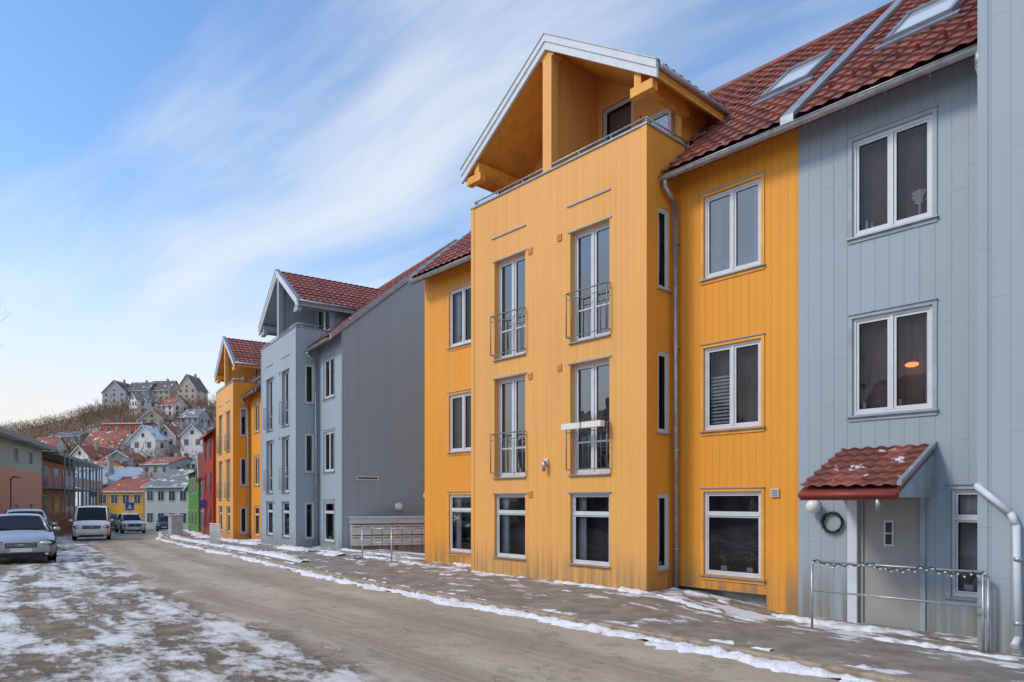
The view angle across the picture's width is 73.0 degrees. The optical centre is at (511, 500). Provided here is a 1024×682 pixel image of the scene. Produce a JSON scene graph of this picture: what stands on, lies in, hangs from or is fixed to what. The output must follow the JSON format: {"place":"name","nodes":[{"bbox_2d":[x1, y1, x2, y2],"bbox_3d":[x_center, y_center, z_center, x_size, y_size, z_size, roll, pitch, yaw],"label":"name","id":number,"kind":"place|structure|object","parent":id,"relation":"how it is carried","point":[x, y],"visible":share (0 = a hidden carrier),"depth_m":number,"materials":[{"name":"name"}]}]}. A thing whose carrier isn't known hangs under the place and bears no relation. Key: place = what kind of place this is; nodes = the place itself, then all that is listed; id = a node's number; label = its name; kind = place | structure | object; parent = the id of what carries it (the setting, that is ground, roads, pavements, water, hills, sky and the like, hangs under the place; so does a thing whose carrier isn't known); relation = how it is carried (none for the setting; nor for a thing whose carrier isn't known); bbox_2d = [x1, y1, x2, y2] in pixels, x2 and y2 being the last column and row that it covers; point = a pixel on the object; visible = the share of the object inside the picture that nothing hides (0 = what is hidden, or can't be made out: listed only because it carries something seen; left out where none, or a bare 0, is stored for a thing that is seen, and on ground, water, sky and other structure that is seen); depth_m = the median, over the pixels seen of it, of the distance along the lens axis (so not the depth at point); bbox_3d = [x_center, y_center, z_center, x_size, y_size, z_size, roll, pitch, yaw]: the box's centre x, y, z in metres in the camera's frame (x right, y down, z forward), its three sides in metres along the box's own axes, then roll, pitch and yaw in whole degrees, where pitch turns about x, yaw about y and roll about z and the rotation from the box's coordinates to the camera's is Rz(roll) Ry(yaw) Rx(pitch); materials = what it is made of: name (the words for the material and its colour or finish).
{"place":"outdoors","nodes":[
{"label":"outdoors","id":0,"kind":"place"},
{"bbox_2d":[14,406,215,438],"bbox_3d":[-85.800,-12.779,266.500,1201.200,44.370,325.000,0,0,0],"label":"hill","id":1,"kind":"structure","parent":0,"point":[94,428],"depth_m":225.29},
{"bbox_2d":[71,447,99,461],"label":"walls","id":2,"kind":"structure","parent":1,"relation":"on","point":[82,456],"depth_m":139.98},
{"bbox_2d":[70,445,112,458],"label":"roof","id":3,"kind":"structure","parent":2,"relation":"on","point":[91,451],"depth_m":141.38,"materials":[{"name":"tile"}]},
{"bbox_2d":[0,391,215,476],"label":"hillside bare trees","id":4,"kind":"object","parent":1,"relation":"on","point":[86,419],"visible":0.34,"depth_m":206.41,"materials":[{"name":"brown plant"}]},
{"bbox_2d":[102,381,129,410],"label":"walls","id":5,"kind":"structure","parent":1,"relation":"on","point":[108,390],"depth_m":250.04,"materials":[{"name":"stone"}]},
{"bbox_2d":[112,433,131,451],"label":"walls","id":6,"kind":"structure","parent":1,"relation":"on","point":[126,441],"depth_m":158.18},
{"bbox_2d":[83,430,133,447],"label":"roof","id":7,"kind":"structure","parent":6,"relation":"on","point":[100,437],"depth_m":158.10,"materials":[{"name":"tile"}]},
{"bbox_2d":[130,384,154,394],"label":"walls","id":8,"kind":"structure","parent":1,"relation":"on","point":[143,391],"depth_m":252.05,"materials":[{"name":"stone"}]},
{"bbox_2d":[127,382,155,390],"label":"roof","id":9,"kind":"structure","parent":8,"relation":"on","point":[140,386],"depth_m":253.77,"materials":[{"name":"white paint"}]},
{"bbox_2d":[131,427,169,459],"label":"walls","id":10,"kind":"structure","parent":1,"relation":"on","point":[136,437],"depth_m":148.12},
{"bbox_2d":[128,425,169,440],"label":"roof","id":11,"kind":"structure","parent":10,"relation":"on","point":[154,432],"depth_m":148.89,"materials":[{"name":"white paint"}]},
{"bbox_2d":[151,383,177,402],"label":"walls","id":12,"kind":"structure","parent":1,"relation":"on","point":[173,388],"depth_m":253.18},
{"bbox_2d":[150,381,178,390],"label":"roof","id":13,"kind":"structure","parent":12,"relation":"on","point":[163,386],"depth_m":254.54,"materials":[{"name":"white paint"}]},
{"bbox_2d":[142,458,190,476],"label":"walls","id":14,"kind":"structure","parent":1,"relation":"on","point":[181,463],"depth_m":130.30,"materials":[{"name":"wood"}]},
{"bbox_2d":[139,456,191,464],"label":"roof","id":15,"kind":"structure","parent":14,"relation":"on","point":[164,460],"depth_m":131.17,"materials":[{"name":"tile"}]},
{"bbox_2d":[181,425,202,456],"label":"walls","id":16,"kind":"structure","parent":1,"relation":"on","point":[190,448],"depth_m":148.01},
{"bbox_2d":[177,375,207,405],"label":"walls","id":17,"kind":"structure","parent":1,"relation":"on","point":[186,381],"depth_m":250.08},
{"bbox_2d":[0,529,838,681],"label":"road","id":18,"kind":"structure","parent":0,"point":[133,606],"depth_m":9.40,"materials":[{"name":"asphalt"}]},
{"bbox_2d":[0,513,59,561],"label":"silver sedan car","id":19,"kind":"object","parent":18,"relation":"on","point":[26,535],"visible":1,"depth_m":20.64,"materials":[{"name":"paint"}]},
{"bbox_2d":[4,509,56,530],"bbox_3d":[-20.109,1.190,28.612,2.110,1.668,4.210,0,0,-37],"label":"gray hatchback car","id":20,"kind":"object","parent":18,"relation":"on","point":[31,511],"visible":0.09,"depth_m":28.51,"materials":[{"name":"paint"}]},
{"bbox_2d":[49,504,116,536],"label":"roadside shrubs","id":21,"kind":"object","parent":18,"relation":"on","point":[68,525],"visible":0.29,"depth_m":49.52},
{"bbox_2d":[69,506,113,539],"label":"white van","id":22,"kind":"object","parent":18,"relation":"on","point":[92,521],"visible":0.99,"depth_m":40.37,"materials":[{"name":"paint"}]},
{"bbox_2d":[115,513,145,533],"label":"white suv car","id":23,"kind":"object","parent":18,"relation":"on","point":[129,522],"visible":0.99,"depth_m":60.97,"materials":[{"name":"paint"}]},
{"bbox_2d":[156,531,874,681],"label":"kerb snow","id":24,"kind":"structure","parent":18,"relation":"on","point":[792,667],"depth_m":9.43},
{"bbox_2d":[0,0,893,429],"label":"sky","id":25,"kind":"structure","parent":0,"point":[161,160],"materials":[{"name":"blue"}]},
{"bbox_2d":[164,530,1023,681],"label":"pavement","id":26,"kind":"structure","parent":0,"point":[824,643],"depth_m":10.87,"materials":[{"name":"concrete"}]},
{"bbox_2d":[167,514,183,535],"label":"utility cabinet","id":27,"kind":"object","parent":26,"relation":"on","point":[175,523],"visible":0.88,"depth_m":48.68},
{"bbox_2d":[210,523,220,544],"bbox_3d":[-13.328,1.647,31.071,0.050,1.225,2.236,0,0,-34],"label":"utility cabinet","id":28,"kind":"object","parent":26,"relation":"on","point":[215,533],"visible":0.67,"depth_m":30.99,"materials":[{"name":"metal"}]},
{"bbox_2d":[315,549,375,553],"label":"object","id":29,"kind":"structure","parent":26,"relation":"on","point":[346,552],"depth_m":24.43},
{"bbox_2d":[362,527,424,561],"bbox_3d":[-2.807,1.474,20.201,3.037,1.372,0.903,0,0,-17],"label":"ramp railing","id":30,"kind":"object","parent":29,"relation":"on","point":[391,542],"visible":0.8,"depth_m":19.84,"materials":[{"name":"metal"}]},
{"bbox_2d":[348,516,424,552],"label":"mailbox bank","id":31,"kind":"structure","parent":26,"relation":"on","point":[357,524],"depth_m":25.98,"materials":[{"name":"grey metal"}]},
{"bbox_2d":[161,531,930,681],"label":"kerb","id":32,"kind":"structure","parent":26,"relation":"on","point":[875,676],"depth_m":9.23,"materials":[{"name":"concrete"}]},
{"bbox_2d":[170,529,1019,668],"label":"snow","id":33,"kind":"structure","parent":26,"relation":"on","point":[828,623],"depth_m":12.85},
{"bbox_2d":[811,559,989,652],"bbox_3d":[5.296,1.522,9.640,0.054,1.276,2.291,0,0,-42],"label":"door railing","id":34,"kind":"object","parent":26,"relation":"on","point":[983,574],"depth_m":9.22,"materials":[{"name":"metal"}]},
{"bbox_3d":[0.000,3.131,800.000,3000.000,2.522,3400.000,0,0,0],"label":"ground","id":35,"kind":"structure","parent":0,"visible":0},
{"bbox_2d":[0,436,72,528],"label":"walls","id":36,"kind":"structure","parent":35,"relation":"on","point":[39,474],"depth_m":56.61,"materials":[{"name":"paint"}]},
{"bbox_2d":[0,427,98,467],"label":"roof","id":37,"kind":"structure","parent":36,"relation":"on","point":[54,457],"depth_m":60.53,"materials":[{"name":"metal"}]},
{"bbox_2d":[42,455,101,529],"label":"balconies","id":38,"kind":"structure","parent":36,"relation":"attached to","point":[73,482],"depth_m":70.84,"materials":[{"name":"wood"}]},
{"bbox_2d":[75,485,104,506],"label":"walls","id":39,"kind":"structure","parent":35,"relation":"on","point":[76,501],"depth_m":94.61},
{"bbox_2d":[75,466,143,484],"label":"roof","id":40,"kind":"structure","parent":39,"relation":"on","point":[120,472],"depth_m":98.14,"materials":[{"name":"white paint"}]},
{"bbox_2d":[97,491,144,521],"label":"walls","id":41,"kind":"structure","parent":35,"relation":"on","point":[119,508],"depth_m":95.25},
{"bbox_2d":[100,494,140,515],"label":"windows","id":42,"kind":"structure","parent":41,"relation":"attached to","point":[125,498],"depth_m":95.17,"materials":[{"name":"white paint"}]},
{"bbox_2d":[97,477,154,491],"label":"roof","id":43,"kind":"structure","parent":41,"relation":"on","point":[128,484],"depth_m":96.51,"materials":[{"name":"tile"}]},
{"bbox_2d":[145,487,187,528],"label":"walls","id":44,"kind":"structure","parent":35,"relation":"on","point":[166,506],"depth_m":88.05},
{"bbox_2d":[140,469,193,487],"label":"roof","id":45,"kind":"structure","parent":44,"relation":"on","point":[170,478],"depth_m":89.42,"materials":[{"name":"white paint"}]},
{"bbox_2d":[147,490,186,522],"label":"windows","id":46,"kind":"structure","parent":44,"relation":"attached to","point":[160,497],"depth_m":88.11,"materials":[{"name":"white paint"}]},
{"bbox_2d":[188,471,200,531],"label":"walls","id":47,"kind":"structure","parent":35,"relation":"on","point":[194,498],"depth_m":60.00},
{"bbox_2d":[203,430,215,535],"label":"walls","id":48,"kind":"structure","parent":35,"relation":"on","point":[209,465],"depth_m":46.78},
{"bbox_2d":[204,438,210,527],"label":"windows","id":49,"kind":"structure","parent":48,"relation":"attached to","point":[209,482],"depth_m":46.86,"materials":[{"name":"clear glass"}]},
{"bbox_2d":[217,369,260,539],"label":"walls","id":50,"kind":"structure","parent":35,"relation":"on","point":[233,391],"depth_m":38.29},
{"bbox_2d":[216,381,253,392],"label":"parapet","id":51,"kind":"structure","parent":50,"relation":"on","point":[231,382],"depth_m":38.50,"materials":[{"name":"metal"}]},
{"bbox_2d":[229,357,253,382],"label":"balcony partition","id":52,"kind":"object","parent":51,"relation":"on","point":[245,373],"visible":0.36,"depth_m":40.67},
{"bbox_2d":[216,347,260,381],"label":"dormer roof","id":53,"kind":"structure","parent":50,"relation":"attached to","point":[240,364],"depth_m":38.49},
{"bbox_2d":[214,336,235,381],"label":"bargeboards","id":54,"kind":"object","parent":53,"relation":"attached to","point":[227,346],"visible":1,"depth_m":40.22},
{"bbox_2d":[227,338,268,363],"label":"dormer tiles","id":55,"kind":"object","parent":53,"relation":"on","point":[245,350],"visible":0.28,"depth_m":39.60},
{"bbox_2d":[218,382,259,537],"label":"window casings","id":56,"kind":"object","parent":50,"relation":"attached to","point":[259,465],"depth_m":36.71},
{"bbox_2d":[221,369,258,533],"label":"window interiors","id":57,"kind":"object","parent":50,"relation":"attached to","point":[243,470],"depth_m":38.72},
{"bbox_2d":[220,369,260,535],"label":"window frames","id":58,"kind":"structure","parent":50,"relation":"attached to","point":[257,457],"depth_m":38.28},
{"bbox_2d":[241,399,250,538],"bbox_3d":[-14.698,-1.690,38.243,0.525,7.800,0.105,0,0,-33],"label":"downpipe","id":59,"kind":"object","parent":50,"relation":"attached to","point":[248,455],"visible":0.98,"depth_m":38.28,"materials":[{"name":"metal"}]},
{"bbox_2d":[262,280,424,548],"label":"walls","id":60,"kind":"structure","parent":35,"relation":"on","point":[372,412],"depth_m":27.00,"materials":[{"name":"wood"}]},
{"bbox_2d":[264,399,288,490],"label":"balcony railings","id":61,"kind":"object","parent":60,"relation":"attached to","point":[269,426],"visible":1,"depth_m":28.80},
{"bbox_2d":[261,327,295,546],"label":"corner boards","id":62,"kind":"object","parent":60,"relation":"attached to","point":[295,441],"visible":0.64,"depth_m":27.25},
{"bbox_2d":[277,279,283,337],"bbox_3d":[-9.851,-7.845,29.526,0.266,3.410,0.400,0,0,-34],"label":"balcony post","id":63,"kind":"object","parent":60,"relation":"on","point":[280,308],"visible":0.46,"depth_m":29.41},
{"bbox_2d":[261,326,328,349],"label":"parapet","id":64,"kind":"structure","parent":60,"relation":"on","point":[289,330],"depth_m":27.92,"materials":[{"name":"metal"}]},
{"bbox_2d":[284,288,315,331],"bbox_3d":[-9.197,-7.790,29.970,1.395,3.500,0.100,0,0,-34],"label":"balcony partition","id":65,"kind":"object","parent":64,"relation":"on","point":[304,316],"visible":0.29,"depth_m":29.80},
{"bbox_2d":[265,353,334,544],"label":"window casings","id":66,"kind":"object","parent":60,"relation":"attached to","point":[331,429],"depth_m":27.04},
{"bbox_2d":[268,311,333,541],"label":"window frames","id":67,"kind":"structure","parent":60,"relation":"attached to","point":[330,433],"depth_m":27.65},
{"bbox_2d":[270,311,333,538],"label":"window interiors","id":68,"kind":"object","parent":60,"relation":"attached to","point":[330,525],"depth_m":27.97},
{"bbox_2d":[306,351,319,546],"bbox_3d":[-7.905,-1.990,27.499,0.525,7.800,0.105,0,0,-34],"label":"downpipe","id":69,"kind":"object","parent":60,"relation":"attached to","point":[316,431],"visible":0.97,"depth_m":27.54,"materials":[{"name":"metal"}]},
{"bbox_2d":[255,282,407,381],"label":"roof","id":70,"kind":"structure","parent":60,"relation":"on","point":[351,324],"depth_m":26.32,"materials":[{"name":"red ceramic"}]},
{"bbox_2d":[260,281,359,335],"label":"dormer roof","id":71,"kind":"structure","parent":70,"relation":"on","point":[270,318],"depth_m":28.30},
{"bbox_2d":[258,269,299,334],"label":"bargeboards","id":72,"kind":"object","parent":71,"relation":"attached to","point":[286,285],"visible":1,"depth_m":29.43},
{"bbox_2d":[261,304,335,336],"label":"dormer beams","id":73,"kind":"structure","parent":71,"relation":"attached to","point":[271,329],"depth_m":28.28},
{"bbox_2d":[281,271,380,307],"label":"dormer tiles","id":74,"kind":"object","parent":71,"relation":"on","point":[318,289],"visible":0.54,"depth_m":29.27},
{"bbox_2d":[254,243,451,377],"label":"roof tiles","id":75,"kind":"object","parent":60,"relation":"on","point":[387,287],"visible":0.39,"depth_m":28.29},
{"bbox_2d":[329,240,457,338],"bbox_3d":[-2.272,-8.269,28.305,10.600,4.743,0.160,0,0,-34],"label":"rake flashing","id":76,"kind":"object","parent":60,"relation":"attached to","point":[368,307],"visible":0.46,"depth_m":26.27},
{"bbox_2d":[412,72,786,284],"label":"roof","id":77,"kind":"structure","parent":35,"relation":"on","point":[748,136],"depth_m":12.64,"materials":[{"name":"red ceramic"}]},
{"bbox_2d":[408,125,784,283],"bbox_3d":[0.825,-6.125,15.417,0.187,0.130,10.890,0,0,-42],"label":"gutter","id":78,"kind":"object","parent":77,"relation":"attached to","point":[754,140],"visible":0.81,"depth_m":12.47,"materials":[{"name":"metal"}]},
{"bbox_2d":[410,5,890,276],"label":"roof tiles","id":79,"kind":"object","parent":77,"relation":"on","point":[739,98],"visible":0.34,"depth_m":14.44,"materials":[{"name":"tile"}]},
{"bbox_2d":[751,47,834,107],"bbox_3d":[5.678,-8.444,13.817,1.425,1.264,1.190,0,0,-42],"label":"skylight","id":80,"kind":"object","parent":79,"relation":"on","point":[796,76],"visible":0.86,"depth_m":13.68,"materials":[{"name":"clear glass"}]},
{"bbox_2d":[705,0,895,94],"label":"ridge cap","id":81,"kind":"object","parent":77,"relation":"on","point":[825,36],"depth_m":16.55,"materials":[{"name":"red ceramic"}]},
{"bbox_2d":[780,0,905,124],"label":"roof firebreak","id":82,"kind":"object","parent":77,"relation":"on","point":[816,86],"visible":0.82,"depth_m":12.53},
{"bbox_2d":[425,78,797,614],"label":"walls","id":83,"kind":"structure","parent":35,"relation":"on","point":[765,300],"depth_m":13.44,"materials":[{"name":"wood"}]},
{"bbox_2d":[490,281,610,473],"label":"balcony railings","id":84,"kind":"object","parent":83,"relation":"attached to","point":[606,422],"visible":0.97,"depth_m":14.19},
{"bbox_2d":[561,410,604,430],"bbox_3d":[1.420,-1.619,13.848,0.140,0.359,1.071,0,0,-42],"label":"flower box","id":85,"kind":"object","parent":84,"relation":"attached to","point":[592,423],"visible":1,"depth_m":13.73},
{"bbox_2d":[471,124,646,590],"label":"corner boards","id":86,"kind":"object","parent":83,"relation":"attached to","point":[644,357],"visible":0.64,"depth_m":12.97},
{"bbox_2d":[558,56,597,164],"bbox_3d":[1.437,-7.990,15.534,1.395,3.500,0.100,0,0,-42],"label":"balcony partition","id":87,"kind":"object","parent":83,"relation":"attached to","point":[577,107],"visible":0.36,"depth_m":15.45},
{"bbox_2d":[467,73,689,188],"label":"dormer beams","id":88,"kind":"structure","parent":83,"relation":"attached to","point":[654,89],"depth_m":13.90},
{"bbox_2d":[470,121,688,209],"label":"parapet","id":89,"kind":"structure","parent":83,"relation":"on","point":[598,146],"depth_m":13.91,"materials":[{"name":"metal"}]},
{"bbox_2d":[540,51,561,171],"bbox_3d":[0.852,-8.045,15.002,0.266,3.410,0.400,0,0,-42],"label":"balcony post","id":90,"kind":"object","parent":89,"relation":"on","point":[549,60],"visible":0.75,"depth_m":14.90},
{"bbox_2d":[474,116,689,205],"bbox_3d":[1.339,-7.139,15.364,1.458,0.158,5.116,0,0,-42],"label":"parapet rail","id":91,"kind":"object","parent":89,"relation":"on","point":[631,124],"visible":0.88,"depth_m":13.94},
{"bbox_2d":[465,54,731,193],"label":"dormer roof","id":92,"kind":"structure","parent":83,"relation":"attached to","point":[514,147],"depth_m":16.07,"materials":[{"name":"wood"}]},
{"bbox_2d":[460,32,660,183],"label":"bargeboards","id":93,"kind":"object","parent":92,"relation":"attached to","point":[624,59],"visible":1,"depth_m":14.66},
{"bbox_2d":[450,97,760,577],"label":"window frames","id":94,"kind":"structure","parent":83,"relation":"attached to","point":[593,232],"depth_m":14.04,"materials":[{"name":"wood"}]},
{"bbox_2d":[446,171,765,584],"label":"window casings","id":95,"kind":"object","parent":83,"relation":"attached to","point":[703,281],"depth_m":12.96,"materials":[{"name":"wood"}]},
{"bbox_2d":[454,102,759,572],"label":"window interiors","id":96,"kind":"object","parent":83,"relation":"attached to","point":[734,544],"depth_m":14.36,"materials":[{"name":"glass"}]},
{"bbox_2d":[528,114,779,496],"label":"wall vents","id":97,"kind":"object","parent":83,"relation":"attached to","point":[775,492],"depth_m":14.57,"materials":[{"name":"metal"}]},
{"bbox_2d":[663,179,680,588],"bbox_3d":[3.065,-2.190,13.271,0.525,7.800,0.105,0,0,-42],"label":"downpipe","id":98,"kind":"object","parent":83,"relation":"attached to","point":[676,450],"visible":0.99,"depth_m":13.32,"materials":[{"name":"metal"}]},
{"bbox_2d":[798,0,1023,654],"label":"walls","id":99,"kind":"structure","parent":35,"relation":"on","point":[840,279],"depth_m":10.13,"materials":[{"name":"wood"}]},
{"bbox_2d":[820,511,843,533],"bbox_3d":[5.205,0.359,11.245,0.058,0.393,0.396,0,0,-42],"label":"door wreath","id":100,"kind":"object","parent":99,"relation":"attached to","point":[825,515],"depth_m":11.25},
{"bbox_2d":[798,441,936,631],"bbox_3d":[5.252,0.595,10.190,1.680,2.930,1.370,0,0,-42],"label":"porch","id":101,"kind":"object","parent":99,"relation":"attached to","point":[892,532],"depth_m":10.59,"materials":[{"name":"wood"}]},
{"bbox_2d":[799,443,929,486],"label":"canopy tiles","id":102,"kind":"object","parent":101,"relation":"on","point":[879,465],"visible":0.97,"depth_m":10.18,"materials":[{"name":"tile"}]},
{"bbox_2d":[787,38,976,131],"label":"roof","id":103,"kind":"structure","parent":99,"relation":"on","point":[959,47],"depth_m":10.36,"materials":[{"name":"red ceramic"}]},
{"bbox_2d":[782,44,976,131],"bbox_3d":[8.026,-6.125,7.509,0.187,0.130,10.510,0,0,-42],"label":"gutter","id":104,"kind":"object","parent":103,"relation":"attached to","point":[929,68],"visible":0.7,"depth_m":10.22,"materials":[{"name":"metal"}]},
{"bbox_2d":[794,0,976,115],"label":"roof tiles","id":105,"kind":"object","parent":103,"relation":"on","point":[932,41],"visible":0.65,"depth_m":11.15,"materials":[{"name":"tile"}]},
{"bbox_2d":[827,21,971,89],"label":"snow guards","id":106,"kind":"object","parent":105,"relation":"on","point":[897,54],"visible":0.73,"depth_m":10.85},
{"bbox_2d":[873,0,965,52],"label":"skylight","id":107,"kind":"object","parent":105,"relation":"on","point":[927,15],"visible":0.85,"depth_m":11.89,"materials":[{"name":"clear glass"}]},
{"bbox_2d":[846,104,976,604],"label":"window casings","id":108,"kind":"object","parent":99,"relation":"attached to","point":[902,227],"depth_m":10.35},
{"bbox_2d":[853,114,976,597],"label":"window frames","id":109,"kind":"structure","parent":99,"relation":"attached to","point":[891,136],"depth_m":10.63,"materials":[{"name":"wood"}]},
{"bbox_2d":[861,124,976,590],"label":"window interiors","id":110,"kind":"object","parent":99,"relation":"attached to","point":[912,330],"depth_m":10.78,"materials":[{"name":"glass"}]},
{"bbox_2d":[977,0,987,649],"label":"corner boards","id":111,"kind":"object","parent":99,"relation":"attached to","point":[982,278],"visible":1,"depth_m":8.97,"materials":[{"name":"wood"}]},
{"bbox_2d":[973,483,1022,648],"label":"white downpipe","id":112,"kind":"object","parent":99,"relation":"attached to","point":[1016,536],"visible":0.98,"depth_m":8.62,"materials":[{"name":"metal"}]},
{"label":"walls","id":113,"kind":"object","parent":35,"relation":"on","visible":0},
{"bbox_2d":[196,453,202,481],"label":"roof","id":114,"kind":"structure","parent":113,"relation":"on","point":[199,467],"depth_m":52.94,"materials":[{"name":"tile"}]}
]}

